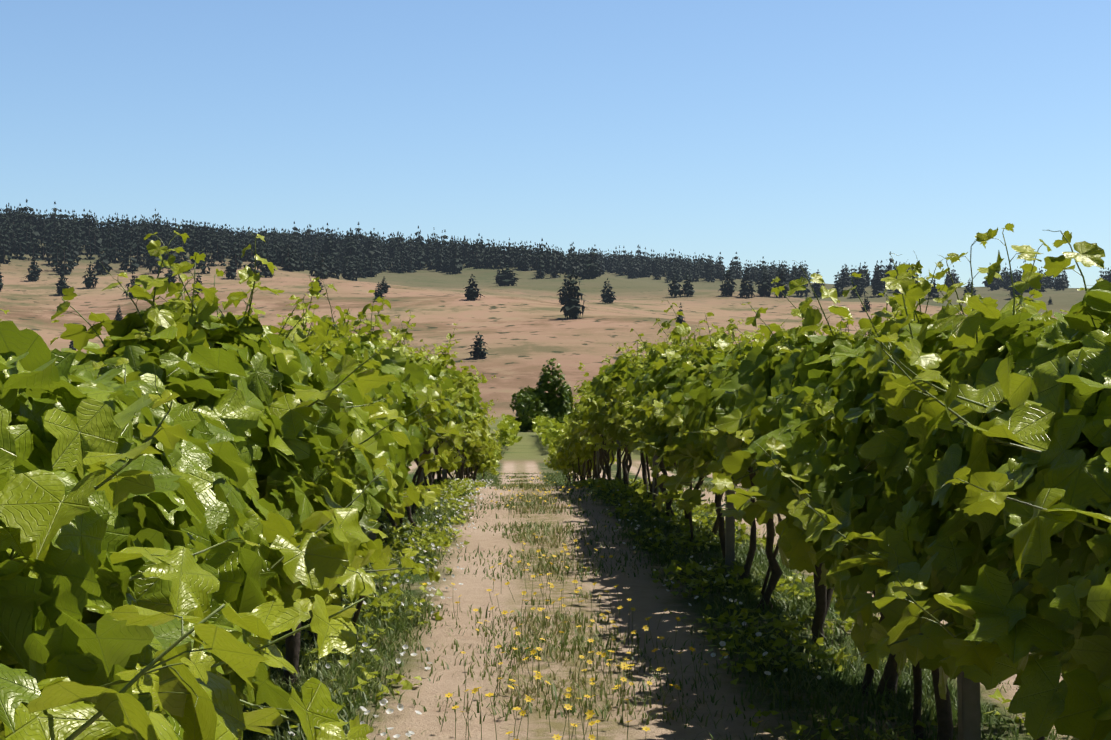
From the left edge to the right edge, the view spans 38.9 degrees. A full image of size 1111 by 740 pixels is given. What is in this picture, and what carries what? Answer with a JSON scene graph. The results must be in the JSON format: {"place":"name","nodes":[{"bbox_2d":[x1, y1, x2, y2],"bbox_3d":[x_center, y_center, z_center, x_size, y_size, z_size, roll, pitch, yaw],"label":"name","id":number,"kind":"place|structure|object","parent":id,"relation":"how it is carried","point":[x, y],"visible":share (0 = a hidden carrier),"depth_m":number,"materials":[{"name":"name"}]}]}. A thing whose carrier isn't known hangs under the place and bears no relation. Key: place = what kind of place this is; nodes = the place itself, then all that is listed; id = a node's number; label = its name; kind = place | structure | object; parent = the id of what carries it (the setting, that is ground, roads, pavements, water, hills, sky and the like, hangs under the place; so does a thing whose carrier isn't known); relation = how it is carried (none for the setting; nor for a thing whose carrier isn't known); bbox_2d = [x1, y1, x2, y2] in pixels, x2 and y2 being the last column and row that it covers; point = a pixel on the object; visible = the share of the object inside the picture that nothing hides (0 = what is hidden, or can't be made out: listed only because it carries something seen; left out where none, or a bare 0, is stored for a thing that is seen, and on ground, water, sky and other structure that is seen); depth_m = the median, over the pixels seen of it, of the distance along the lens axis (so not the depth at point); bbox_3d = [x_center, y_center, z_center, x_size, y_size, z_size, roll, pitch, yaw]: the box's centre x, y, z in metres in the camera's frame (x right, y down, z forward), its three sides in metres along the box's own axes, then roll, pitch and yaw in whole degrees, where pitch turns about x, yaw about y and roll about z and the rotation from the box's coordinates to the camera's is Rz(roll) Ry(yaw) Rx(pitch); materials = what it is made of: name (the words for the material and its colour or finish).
{"place":"outdoors","nodes":[
{"label":"outdoors","id":0,"kind":"place"},
{"bbox_2d":[0,309,109,352],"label":"grape leaves","id":1,"kind":"object","parent":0,"point":[106,340],"visible":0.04,"depth_m":12.26,"materials":[{"name":"green plant"}]},
{"bbox_2d":[0,227,1051,358],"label":"conifer trees","id":2,"kind":"object","parent":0,"point":[571,307],"materials":[{"name":"green plant"}]},
{"bbox_2d":[0,239,1089,739],"bbox_3d":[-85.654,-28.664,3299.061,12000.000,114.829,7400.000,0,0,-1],"label":"ground","id":3,"kind":"structure","parent":0,"point":[524,327],"depth_m":13.76,"materials":[{"name":"soil"}]},
{"bbox_2d":[61,342,102,364],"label":"vine leaves","id":4,"kind":"object","parent":3,"relation":"on","point":[92,348],"depth_m":12.33,"materials":[{"name":"green plant"}]},
{"bbox_2d":[281,440,483,686],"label":"vine trunks","id":5,"kind":"object","parent":3,"relation":"on","point":[292,647],"visible":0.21,"depth_m":13.42,"materials":[{"name":"brown wood"}]},
{"bbox_2d":[0,222,498,739],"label":"vine shoots","id":6,"kind":"object","parent":5,"relation":"attached to","point":[95,717],"visible":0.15,"depth_m":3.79,"materials":[{"name":"green plant"}]},
{"bbox_2d":[435,368,487,451],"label":"vine leaves","id":7,"kind":"object","parent":5,"relation":"attached to","point":[464,409],"visible":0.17,"depth_m":16.80,"materials":[{"name":"green plant"}]},
{"bbox_2d":[368,440,468,563],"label":"trellis posts","id":8,"kind":"object","parent":3,"relation":"on","point":[371,536],"visible":0.02,"depth_m":16.40,"materials":[{"name":"brown wood"}]},
{"bbox_2d":[428,357,503,474],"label":"vine leaves","id":9,"kind":"object","parent":3,"relation":"on","point":[487,446],"visible":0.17,"depth_m":27.80,"materials":[{"name":"green plant"}]},
{"bbox_2d":[439,426,501,476],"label":"vine leaves","id":10,"kind":"object","parent":3,"relation":"on","point":[474,460],"visible":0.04,"depth_m":30.45,"materials":[{"name":"green plant"}]},
{"bbox_2d":[494,414,567,448],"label":"grapevines","id":11,"kind":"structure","parent":3,"relation":"on","point":[545,428],"depth_m":83.62,"materials":[{"name":"green plant"}]},
{"bbox_2d":[509,358,573,431],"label":"tree","id":12,"kind":"object","parent":3,"relation":"on","point":[550,404],"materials":[{"name":"green plant"}]},
{"bbox_2d":[288,478,820,739],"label":"weeds","id":13,"kind":"object","parent":3,"relation":"on","point":[384,701],"visible":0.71,"depth_m":8.47,"materials":[{"name":"plant"}]},
{"bbox_2d":[0,199,1110,292],"bbox_3d":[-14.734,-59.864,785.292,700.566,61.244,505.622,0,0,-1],"label":"forest pine","id":14,"kind":"object","parent":3,"relation":"on","point":[281,247],"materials":[{"name":"green plant"}]},
{"bbox_2d":[548,424,616,477],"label":"vine leaves","id":15,"kind":"object","parent":3,"relation":"on","point":[584,453],"visible":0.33,"depth_m":31.08,"materials":[{"name":"green plant"}]},
{"bbox_2d":[542,354,623,474],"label":"vine leaves","id":16,"kind":"object","parent":3,"relation":"on","point":[571,432],"visible":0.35,"depth_m":26.59,"materials":[{"name":"green plant"}]},
{"bbox_2d":[425,476,759,739],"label":"flower stalks","id":17,"kind":"object","parent":3,"relation":"on","point":[614,641],"visible":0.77,"depth_m":6.63,"materials":[{"name":"green plant"}]},
{"bbox_2d":[422,471,762,739],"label":"yellow flowers","id":18,"kind":"object","parent":3,"relation":"on","point":[589,714],"visible":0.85,"depth_m":6.50,"materials":[{"name":"yellow plant"}]},
{"bbox_2d":[242,477,1029,739],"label":"weeds","id":19,"kind":"object","parent":3,"relation":"on","point":[836,723],"visible":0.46,"depth_m":9.12,"materials":[{"name":"green plant"}]},
{"bbox_2d":[644,452,736,485],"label":"vine leaves","id":20,"kind":"object","parent":3,"relation":"on","point":[665,461],"depth_m":38.51,"materials":[{"name":"green plant"}]},
{"bbox_2d":[573,346,980,739],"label":"trellis posts","id":21,"kind":"object","parent":3,"relation":"on","point":[968,705],"visible":0.06,"depth_m":4.99,"materials":[{"name":"wood"}]},
{"bbox_2d":[565,433,1044,739],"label":"vine trunks","id":22,"kind":"object","parent":3,"relation":"on","point":[823,595],"visible":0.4,"depth_m":8.76,"materials":[{"name":"brown wood"}]},
{"bbox_2d":[568,357,646,445],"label":"vine leaves","id":23,"kind":"object","parent":22,"relation":"attached to","point":[599,384],"visible":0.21,"depth_m":17.88,"materials":[{"name":"green plant"}]},
{"bbox_2d":[573,223,1110,739],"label":"vine shoots","id":24,"kind":"object","parent":22,"relation":"attached to","point":[993,440],"visible":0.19,"depth_m":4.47,"materials":[{"name":"green plant"}]},
{"bbox_2d":[0,0,1110,287],"label":"sky","id":25,"kind":"structure","parent":0,"point":[828,135],"materials":[{"name":"blue"}]},
{"bbox_2d":[242,471,1069,739],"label":"aisle grass","id":26,"kind":"structure","parent":0,"point":[804,603],"depth_m":7.51,"materials":[{"name":"green plant"}]}
]}

